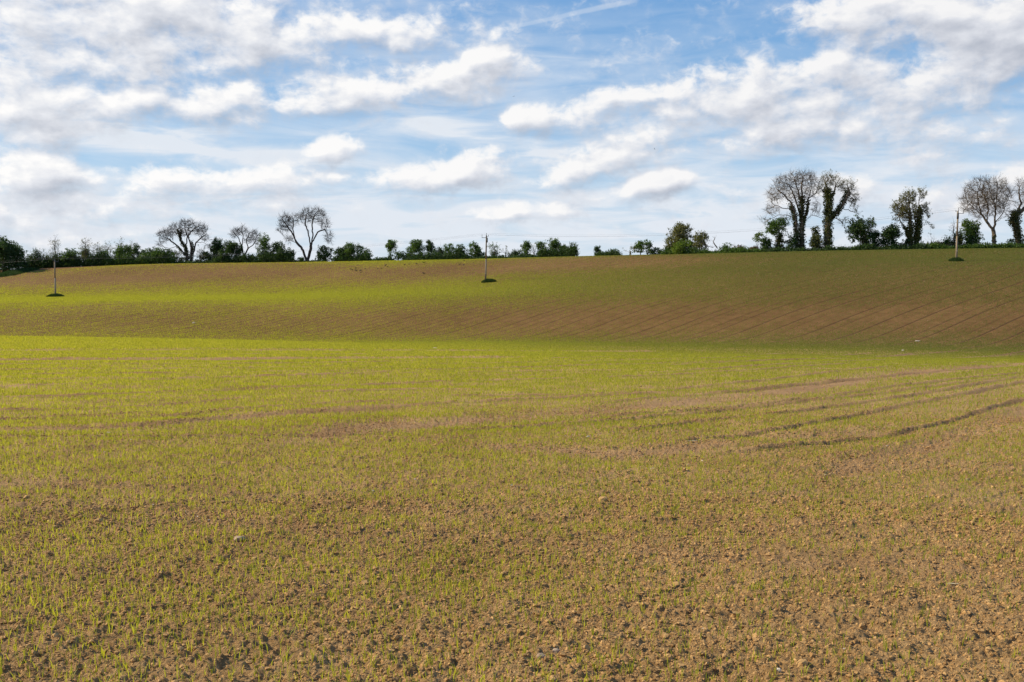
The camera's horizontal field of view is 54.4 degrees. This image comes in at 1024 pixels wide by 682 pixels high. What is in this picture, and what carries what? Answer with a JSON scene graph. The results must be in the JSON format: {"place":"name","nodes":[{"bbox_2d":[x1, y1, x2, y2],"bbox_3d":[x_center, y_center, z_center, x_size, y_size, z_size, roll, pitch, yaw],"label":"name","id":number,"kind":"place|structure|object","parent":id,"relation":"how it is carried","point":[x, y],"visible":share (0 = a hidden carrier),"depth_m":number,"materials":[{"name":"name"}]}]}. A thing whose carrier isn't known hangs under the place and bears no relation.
{"place":"outdoors","nodes":[
{"label":"outdoors","id":0,"kind":"place"},
{"bbox_2d":[0,249,1023,681],"bbox_3d":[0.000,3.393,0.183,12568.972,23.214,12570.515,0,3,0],"label":"ground","id":1,"kind":"structure","parent":0,"point":[804,315],"depth_m":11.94,"materials":[{"name":"soil"}]},
{"bbox_2d":[0,235,18,271],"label":"bush","id":2,"kind":"object","parent":1,"relation":"on","point":[6,250],"visible":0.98,"depth_m":269.07,"materials":[{"name":"green plant"}]},
{"bbox_2d":[0,241,26,269],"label":"bush","id":3,"kind":"object","parent":1,"relation":"on","point":[17,249],"visible":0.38,"depth_m":273.87,"materials":[{"name":"green plant"}]},
{"bbox_2d":[0,267,38,276],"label":"grass verge","id":4,"kind":"object","parent":1,"relation":"on","point":[17,271],"depth_m":265.56,"materials":[{"name":"green plant"}]},
{"bbox_2d":[12,245,30,268],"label":"bush","id":5,"kind":"object","parent":1,"relation":"on","point":[25,262],"visible":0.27,"depth_m":279.52,"materials":[{"name":"green plant"}]},
{"bbox_2d":[47,234,61,260],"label":"tree","id":6,"kind":"object","parent":1,"relation":"on","point":[54,240],"visible":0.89,"depth_m":284.37,"materials":[{"name":"brown plant"}]},
{"bbox_2d":[46,293,63,296],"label":"grass mound","id":7,"kind":"object","parent":1,"relation":"on","point":[55,295],"depth_m":208.07,"materials":[{"name":"green plant"}]},
{"bbox_2d":[52,259,58,292],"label":"power pole","id":8,"kind":"object","parent":1,"relation":"on","point":[55,275],"visible":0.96,"depth_m":208.50,"materials":[{"name":"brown wood"}]},
{"bbox_2d":[25,248,107,267],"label":"hedge","id":9,"kind":"object","parent":1,"relation":"on","point":[96,260],"visible":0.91,"depth_m":283.04,"materials":[{"name":"green plant"}]},
{"bbox_2d":[60,247,81,266],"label":"bush","id":10,"kind":"object","parent":1,"relation":"on","point":[63,257],"visible":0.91,"depth_m":282.92,"materials":[{"name":"green plant"}]},
{"bbox_2d":[79,238,92,259],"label":"tree","id":11,"kind":"object","parent":1,"relation":"on","point":[83,252],"visible":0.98,"depth_m":283.35,"materials":[{"name":"brown plant"}]},
{"bbox_2d":[89,241,104,255],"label":"tree","id":12,"kind":"object","parent":1,"relation":"on","point":[95,244],"visible":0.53,"depth_m":285.25,"materials":[{"name":"green plant"}]},
{"bbox_2d":[93,518,104,523],"bbox_3d":[-3.943,1.720,9.507,0.098,0.061,0.071,0,3,0],"label":"soil clod","id":13,"kind":"object","parent":1,"relation":"on","point":[95,521],"visible":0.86,"depth_m":9.48,"materials":[{"name":"beige soil"}]},
{"bbox_2d":[102,240,114,257],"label":"tree","id":14,"kind":"object","parent":1,"relation":"on","point":[108,249],"visible":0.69,"depth_m":285.55,"materials":[{"name":"brown plant"}]},
{"bbox_2d":[111,244,127,261],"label":"bush","id":15,"kind":"object","parent":1,"relation":"on","point":[119,249],"visible":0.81,"depth_m":282.75,"materials":[{"name":"green plant"}]},
{"bbox_2d":[123,245,131,257],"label":"bush","id":16,"kind":"object","parent":1,"relation":"on","point":[127,249],"visible":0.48,"depth_m":284.90,"materials":[{"name":"green plant"}]},
{"bbox_2d":[127,243,140,259],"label":"bush","id":17,"kind":"object","parent":1,"relation":"on","point":[135,250],"visible":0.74,"depth_m":282.87,"materials":[{"name":"green plant"}]},
{"bbox_2d":[101,247,176,265],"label":"hedge","id":18,"kind":"object","parent":1,"relation":"on","point":[145,259],"visible":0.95,"depth_m":280.75,"materials":[{"name":"green plant"}]},
{"bbox_2d":[139,248,149,256],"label":"bush","id":19,"kind":"object","parent":1,"relation":"on","point":[143,251],"visible":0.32,"depth_m":284.29,"materials":[{"name":"green plant"}]},
{"bbox_2d":[147,247,159,257],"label":"bush","id":20,"kind":"object","parent":1,"relation":"on","point":[152,251],"visible":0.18,"depth_m":283.96,"materials":[{"name":"green plant"}]},
{"bbox_2d":[158,249,179,263],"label":"bush","id":21,"kind":"object","parent":1,"relation":"on","point":[171,251],"visible":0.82,"depth_m":281.52,"materials":[{"name":"green plant"}]},
{"bbox_2d":[154,217,210,261],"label":"tree","id":22,"kind":"object","parent":1,"relation":"on","point":[186,254],"visible":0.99,"depth_m":281.34,"materials":[{"name":"brown plant"}]},
{"bbox_2d":[174,260,213,263],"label":"hedge","id":23,"kind":"object","parent":1,"relation":"on","point":[205,261],"visible":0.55,"depth_m":278.74,"materials":[{"name":"green plant"}]},
{"bbox_2d":[195,244,206,262],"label":"tree","id":24,"kind":"object","parent":1,"relation":"on","point":[199,250],"visible":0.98,"depth_m":279.53,"materials":[{"name":"green plant"}]},
{"bbox_2d":[199,250,211,261],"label":"bush","id":25,"kind":"object","parent":1,"relation":"on","point":[205,255],"visible":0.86,"depth_m":280.85,"materials":[{"name":"green plant"}]},
{"bbox_2d":[208,237,224,260],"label":"bush","id":26,"kind":"object","parent":1,"relation":"on","point":[215,246],"visible":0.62,"depth_m":280.01,"materials":[{"name":"green plant"}]},
{"bbox_2d":[218,240,241,260],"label":"bush","id":27,"kind":"object","parent":1,"relation":"on","point":[230,247],"visible":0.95,"depth_m":277.85,"materials":[{"name":"green plant"}]},
{"bbox_2d":[233,245,244,257],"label":"bush","id":28,"kind":"object","parent":1,"relation":"on","point":[239,252],"visible":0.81,"depth_m":278.11,"materials":[{"name":"green plant"}]},
{"bbox_2d":[234,536,245,540],"bbox_3d":[-2.382,1.730,8.706,0.097,0.049,0.075,0,3,0],"label":"stone","id":29,"kind":"object","parent":1,"relation":"on","point":[238,538],"visible":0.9,"depth_m":8.68,"materials":[{"name":"beige stone"}]},
{"bbox_2d":[228,223,260,253],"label":"tree","id":30,"kind":"object","parent":1,"relation":"on","point":[242,233],"visible":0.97,"depth_m":278.41,"materials":[{"name":"brown plant"}]},
{"bbox_2d":[210,247,295,262],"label":"hedge","id":31,"kind":"object","parent":1,"relation":"on","point":[279,256],"visible":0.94,"depth_m":274.93,"materials":[{"name":"green plant"}]},
{"bbox_2d":[254,232,272,256],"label":"tree","id":32,"kind":"object","parent":1,"relation":"on","point":[264,241],"visible":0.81,"depth_m":276.51,"materials":[{"name":"green plant"}]},
{"bbox_2d":[265,241,285,261],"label":"bush","id":33,"kind":"object","parent":1,"relation":"on","point":[275,245],"visible":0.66,"depth_m":275.77,"materials":[{"name":"green plant"}]},
{"bbox_2d":[285,247,295,256],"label":"bush","id":34,"kind":"object","parent":1,"relation":"on","point":[293,253],"visible":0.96,"depth_m":273.92,"materials":[{"name":"green plant"}]},
{"bbox_2d":[275,205,334,260],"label":"tree","id":35,"kind":"object","parent":1,"relation":"on","point":[300,216],"visible":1,"depth_m":273.39,"materials":[{"name":"brown plant"}]},
{"bbox_2d":[291,259,325,261],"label":"hedge","id":36,"kind":"object","parent":1,"relation":"on","point":[300,260],"visible":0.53,"depth_m":271.12,"materials":[{"name":"green plant"}]},
{"bbox_2d":[314,245,333,260],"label":"bush","id":37,"kind":"object","parent":1,"relation":"on","point":[322,255],"visible":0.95,"depth_m":272.75,"materials":[{"name":"green plant"}]},
{"bbox_2d":[332,246,344,260],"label":"bush","id":38,"kind":"object","parent":1,"relation":"on","point":[339,250],"visible":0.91,"depth_m":269.39,"materials":[{"name":"green plant"}]},
{"bbox_2d":[342,242,358,256],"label":"bush","id":39,"kind":"object","parent":1,"relation":"on","point":[349,248],"visible":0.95,"depth_m":268.23,"materials":[{"name":"green plant"}]},
{"bbox_2d":[332,250,371,260],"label":"hedge","id":40,"kind":"object","parent":1,"relation":"on","point":[358,257],"visible":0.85,"depth_m":267.24,"materials":[{"name":"green plant"}]},
{"bbox_2d":[354,243,364,254],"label":"bush","id":41,"kind":"object","parent":1,"relation":"on","point":[360,249],"visible":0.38,"depth_m":270.67,"materials":[{"name":"green plant"}]},
{"bbox_2d":[366,257,391,260],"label":"hedge","id":42,"kind":"object","parent":1,"relation":"on","point":[380,258],"visible":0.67,"depth_m":264.72,"materials":[{"name":"green plant"}]},
{"bbox_2d":[385,239,398,254],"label":"tree","id":43,"kind":"object","parent":1,"relation":"on","point":[390,248],"visible":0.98,"depth_m":266.96,"materials":[{"name":"green plant"}]},
{"bbox_2d":[394,250,407,259],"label":"bush","id":44,"kind":"object","parent":1,"relation":"on","point":[400,255],"visible":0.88,"depth_m":263.96,"materials":[{"name":"green plant"}]},
{"bbox_2d":[405,239,426,257],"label":"bush","id":45,"kind":"object","parent":1,"relation":"on","point":[415,247],"visible":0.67,"depth_m":264.42,"materials":[{"name":"green plant"}]},
{"bbox_2d":[422,239,435,253],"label":"bush","id":46,"kind":"object","parent":1,"relation":"on","point":[430,246],"visible":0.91,"depth_m":263.98,"materials":[{"name":"green plant"}]},
{"bbox_2d":[401,250,489,259],"bbox_3d":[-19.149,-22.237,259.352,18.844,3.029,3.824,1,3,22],"label":"hedge","id":47,"kind":"object","parent":1,"relation":"on","point":[436,255],"visible":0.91,"depth_m":258.67,"materials":[{"name":"green plant"}]},
{"bbox_2d":[443,243,454,254],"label":"bush","id":48,"kind":"object","parent":1,"relation":"on","point":[446,249],"visible":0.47,"depth_m":261.70,"materials":[{"name":"green plant"}]},
{"bbox_2d":[452,244,467,258],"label":"bush","id":49,"kind":"object","parent":1,"relation":"on","point":[460,247],"visible":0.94,"depth_m":257.11,"materials":[{"name":"green plant"}]},
{"bbox_2d":[467,240,481,258],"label":"bush","id":50,"kind":"object","parent":1,"relation":"on","point":[477,252],"visible":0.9,"depth_m":256.01,"materials":[{"name":"green plant"}]},
{"bbox_2d":[482,233,488,278],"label":"power pole","id":51,"kind":"object","parent":1,"relation":"on","point":[486,255],"visible":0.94,"depth_m":195.38,"materials":[{"name":"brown wood"}]},
{"bbox_2d":[481,278,496,282],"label":"grass mound","id":52,"kind":"object","parent":1,"relation":"on","point":[488,280],"depth_m":195.14,"materials":[{"name":"green plant"}]},
{"bbox_2d":[487,241,499,254],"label":"tree","id":53,"kind":"object","parent":1,"relation":"on","point":[492,249],"visible":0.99,"depth_m":254.04,"materials":[{"name":"green plant"}]},
{"bbox_2d":[0,248,1023,681],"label":"young cereal","id":54,"kind":"object","parent":1,"relation":"on","point":[80,342],"visible":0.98,"depth_m":27.18,"materials":[{"name":"green plant"}]},
{"bbox_2d":[488,254,537,257],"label":"hedge","id":55,"kind":"object","parent":1,"relation":"on","point":[514,256],"visible":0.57,"depth_m":250.10,"materials":[{"name":"green plant"}]},
{"bbox_2d":[511,249,522,256],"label":"bush","id":56,"kind":"object","parent":1,"relation":"on","point":[516,252],"visible":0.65,"depth_m":252.09,"materials":[{"name":"green plant"}]},
{"bbox_2d":[19,257,1022,519],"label":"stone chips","id":57,"kind":"object","parent":1,"relation":"on","point":[445,405],"visible":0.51,"depth_m":23.75,"materials":[{"name":"beige stone"}]},
{"bbox_2d":[520,241,532,255],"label":"bush","id":58,"kind":"object","parent":1,"relation":"on","point":[526,247],"visible":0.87,"depth_m":250.87,"materials":[{"name":"green plant"}]},
{"bbox_2d":[534,240,546,254],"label":"bush","id":59,"kind":"object","parent":1,"relation":"on","point":[538,246],"visible":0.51,"depth_m":250.37,"materials":[{"name":"green plant"}]},
{"bbox_2d":[536,653,545,658],"bbox_3d":[0.166,1.809,5.706,0.054,0.039,0.036,0,3,0],"label":"stone","id":60,"kind":"object","parent":1,"relation":"on","point":[542,655],"visible":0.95,"depth_m":5.69,"materials":[{"name":"beige stone"}]},
{"bbox_2d":[547,237,561,249],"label":"bush","id":61,"kind":"object","parent":1,"relation":"on","point":[553,243],"visible":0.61,"depth_m":247.16,"materials":[{"name":"green plant"}]},
{"bbox_2d":[536,241,579,256],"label":"hedge","id":62,"kind":"object","parent":1,"relation":"on","point":[572,250],"visible":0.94,"depth_m":243.83,"materials":[{"name":"green plant"}]},
{"bbox_2d":[558,244,567,250],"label":"bush","id":63,"kind":"object","parent":1,"relation":"on","point":[564,246],"visible":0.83,"depth_m":244.30,"materials":[{"name":"green plant"}]},
{"bbox_2d":[594,245,601,255],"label":"bush","id":64,"kind":"object","parent":1,"relation":"on","point":[597,249],"visible":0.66,"depth_m":241.72,"materials":[{"name":"green plant"}]},
{"bbox_2d":[599,496,607,501],"bbox_3d":[0.964,1.680,10.504,0.101,0.074,0.084,0,3,0],"label":"soil clod","id":65,"kind":"object","parent":1,"relation":"on","point":[604,498],"visible":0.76,"depth_m":10.48,"materials":[{"name":"beige soil"}]},
{"bbox_2d":[595,248,622,255],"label":"hedge","id":66,"kind":"object","parent":1,"relation":"on","point":[615,251],"visible":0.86,"depth_m":236.56,"materials":[{"name":"green plant"}]},
{"bbox_2d":[631,240,645,254],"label":"bush","id":67,"kind":"object","parent":1,"relation":"on","point":[639,245],"visible":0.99,"depth_m":234.19,"materials":[{"name":"green plant"}]},
{"bbox_2d":[643,239,653,254],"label":"bush","id":68,"kind":"object","parent":1,"relation":"on","point":[649,244],"visible":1,"depth_m":233.20,"materials":[{"name":"green plant"}]},
{"bbox_2d":[644,247,661,254],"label":"bush","id":69,"kind":"object","parent":1,"relation":"on","point":[653,250],"visible":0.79,"depth_m":233.26,"materials":[{"name":"green plant"}]},
{"bbox_2d":[657,221,693,253],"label":"bush","id":70,"kind":"object","parent":1,"relation":"on","point":[681,230],"visible":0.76,"depth_m":228.94,"materials":[{"name":"green plant"}]},
{"bbox_2d":[670,238,697,253],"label":"bush","id":71,"kind":"object","parent":1,"relation":"on","point":[679,246],"visible":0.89,"depth_m":225.18,"materials":[{"name":"green plant"}]},
{"bbox_2d":[692,230,709,249],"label":"bush","id":72,"kind":"object","parent":1,"relation":"on","point":[697,239],"visible":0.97,"depth_m":223.95,"materials":[{"name":"green plant"}]},
{"bbox_2d":[659,246,766,253],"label":"hedge","id":73,"kind":"object","parent":1,"relation":"on","point":[728,250],"visible":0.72,"depth_m":220.53,"materials":[{"name":"green plant"}]},
{"bbox_2d":[717,242,732,250],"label":"bush","id":74,"kind":"object","parent":1,"relation":"on","point":[724,246],"visible":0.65,"depth_m":221.45,"materials":[{"name":"green plant"}]},
{"bbox_2d":[752,231,763,247],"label":"bush","id":75,"kind":"object","parent":1,"relation":"on","point":[757,235],"visible":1,"depth_m":217.59,"materials":[{"name":"green plant"}]},
{"bbox_2d":[760,235,772,249],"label":"bush","id":76,"kind":"object","parent":1,"relation":"on","point":[766,242],"visible":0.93,"depth_m":216.57,"materials":[{"name":"green plant"}]},
{"bbox_2d":[763,217,789,244],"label":"tree","id":77,"kind":"object","parent":1,"relation":"on","point":[778,224],"visible":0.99,"depth_m":215.52,"materials":[{"name":"green plant"}]},
{"bbox_2d":[772,232,784,248],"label":"bush","id":78,"kind":"object","parent":1,"relation":"on","point":[779,239],"visible":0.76,"depth_m":217.21,"materials":[{"name":"green plant"}]},
{"bbox_2d":[757,168,824,248],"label":"tree","id":79,"kind":"object","parent":1,"relation":"on","point":[801,215],"visible":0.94,"depth_m":216.09,"materials":[{"name":"brown plant"}]},
{"bbox_2d":[784,232,798,248],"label":"bush","id":80,"kind":"object","parent":1,"relation":"on","point":[791,242],"visible":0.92,"depth_m":214.73,"materials":[{"name":"green plant"}]},
{"bbox_2d":[764,247,826,251],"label":"hedge","id":81,"kind":"object","parent":1,"relation":"on","point":[773,249],"visible":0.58,"depth_m":213.28,"materials":[{"name":"green plant"}]},
{"bbox_2d":[796,659,807,665],"bbox_3d":[1.634,1.819,5.607,0.065,0.051,0.053,0,3,0],"label":"soil clod","id":82,"kind":"object","parent":1,"relation":"on","point":[801,661],"visible":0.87,"depth_m":5.59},
{"bbox_2d":[810,226,821,246],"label":"bush","id":83,"kind":"object","parent":1,"relation":"on","point":[813,228],"visible":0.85,"depth_m":214.21,"materials":[{"name":"green plant"}]},
{"bbox_2d":[808,234,824,248],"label":"bush","id":84,"kind":"object","parent":1,"relation":"on","point":[816,241],"visible":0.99,"depth_m":213.05,"materials":[{"name":"green plant"}]},
{"bbox_2d":[816,168,862,246],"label":"tree","id":85,"kind":"object","parent":1,"relation":"on","point":[829,213],"visible":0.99,"depth_m":213.32,"materials":[{"name":"green plant"}]},
{"bbox_2d":[843,214,877,244],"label":"bush","id":86,"kind":"object","parent":1,"relation":"on","point":[858,229],"visible":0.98,"depth_m":211.51,"materials":[{"name":"green plant"}]},
{"bbox_2d":[857,232,870,244],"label":"bush","id":87,"kind":"object","parent":1,"relation":"on","point":[864,239],"visible":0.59,"depth_m":211.83,"materials":[{"name":"green plant"}]},
{"bbox_2d":[868,228,880,246],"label":"bush","id":88,"kind":"object","parent":1,"relation":"on","point":[876,234],"visible":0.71,"depth_m":212.08,"materials":[{"name":"green plant"}]},
{"bbox_2d":[822,241,927,250],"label":"hedge","id":89,"kind":"object","parent":1,"relation":"on","point":[918,245],"visible":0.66,"depth_m":209.25,"materials":[{"name":"green plant"}]},
{"bbox_2d":[876,225,905,246],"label":"bush","id":90,"kind":"object","parent":1,"relation":"on","point":[888,233],"visible":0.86,"depth_m":210.52,"materials":[{"name":"green plant"}]},
{"bbox_2d":[890,222,900,238],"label":"bush","id":91,"kind":"object","parent":1,"relation":"on","point":[894,225],"visible":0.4,"depth_m":212.51,"materials":[{"name":"green plant"}]},
{"bbox_2d":[897,238,910,245],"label":"bush","id":92,"kind":"object","parent":1,"relation":"on","point":[905,242],"visible":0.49,"depth_m":211.04,"materials":[{"name":"green plant"}]},
{"bbox_2d":[889,185,934,245],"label":"tree","id":93,"kind":"object","parent":1,"relation":"on","point":[912,233],"visible":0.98,"depth_m":210.50,"materials":[{"name":"green plant"}]},
{"bbox_2d":[923,242,969,248],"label":"hedge","id":94,"kind":"object","parent":1,"relation":"on","point":[936,246],"visible":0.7,"depth_m":207.59,"materials":[{"name":"green plant"}]},
{"bbox_2d":[941,235,952,245],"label":"bush","id":95,"kind":"object","parent":1,"relation":"on","point":[947,240],"visible":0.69,"depth_m":211.08,"materials":[{"name":"green plant"}]},
{"bbox_2d":[945,221,959,245],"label":"tree","id":96,"kind":"object","parent":1,"relation":"on","point":[952,233],"visible":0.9,"depth_m":209.54,"materials":[{"name":"green plant"}]},
{"bbox_2d":[949,257,963,261],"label":"grass mound","id":97,"kind":"object","parent":1,"relation":"on","point":[953,259],"depth_m":169.78,"materials":[{"name":"green plant"}]},
{"bbox_2d":[952,231,964,245],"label":"bush","id":98,"kind":"object","parent":1,"relation":"on","point":[961,238],"visible":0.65,"depth_m":208.51,"materials":[{"name":"green plant"}]},
{"bbox_2d":[955,208,963,257],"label":"power pole","id":99,"kind":"object","parent":1,"relation":"on","point":[956,253],"visible":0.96,"depth_m":170.08,"materials":[{"name":"brown wood"}]},
{"bbox_2d":[963,232,977,244],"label":"bush","id":100,"kind":"object","parent":1,"relation":"on","point":[968,240],"visible":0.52,"depth_m":210.30,"materials":[{"name":"green plant"}]},
{"bbox_2d":[959,218,984,244],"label":"bush","id":101,"kind":"object","parent":1,"relation":"on","point":[971,229],"visible":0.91,"depth_m":210.43,"materials":[{"name":"green plant"}]},
{"bbox_2d":[956,174,1017,244],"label":"tree","id":102,"kind":"object","parent":1,"relation":"on","point":[987,198],"visible":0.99,"depth_m":208.07,"materials":[{"name":"brown plant"}]},
{"bbox_2d":[964,241,1023,247],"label":"hedge","id":103,"kind":"object","parent":1,"relation":"on","point":[999,245],"visible":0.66,"depth_m":206.26,"materials":[{"name":"green plant"}]},
{"bbox_2d":[1005,178,1023,243],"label":"tree","id":104,"kind":"object","parent":1,"relation":"on","point":[1015,217],"visible":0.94,"depth_m":208.82,"materials":[{"name":"green plant"}]},
{"bbox_2d":[0,0,1023,269],"label":"sky","id":105,"kind":"structure","parent":0,"point":[401,121],"materials":[{"name":"blue"}]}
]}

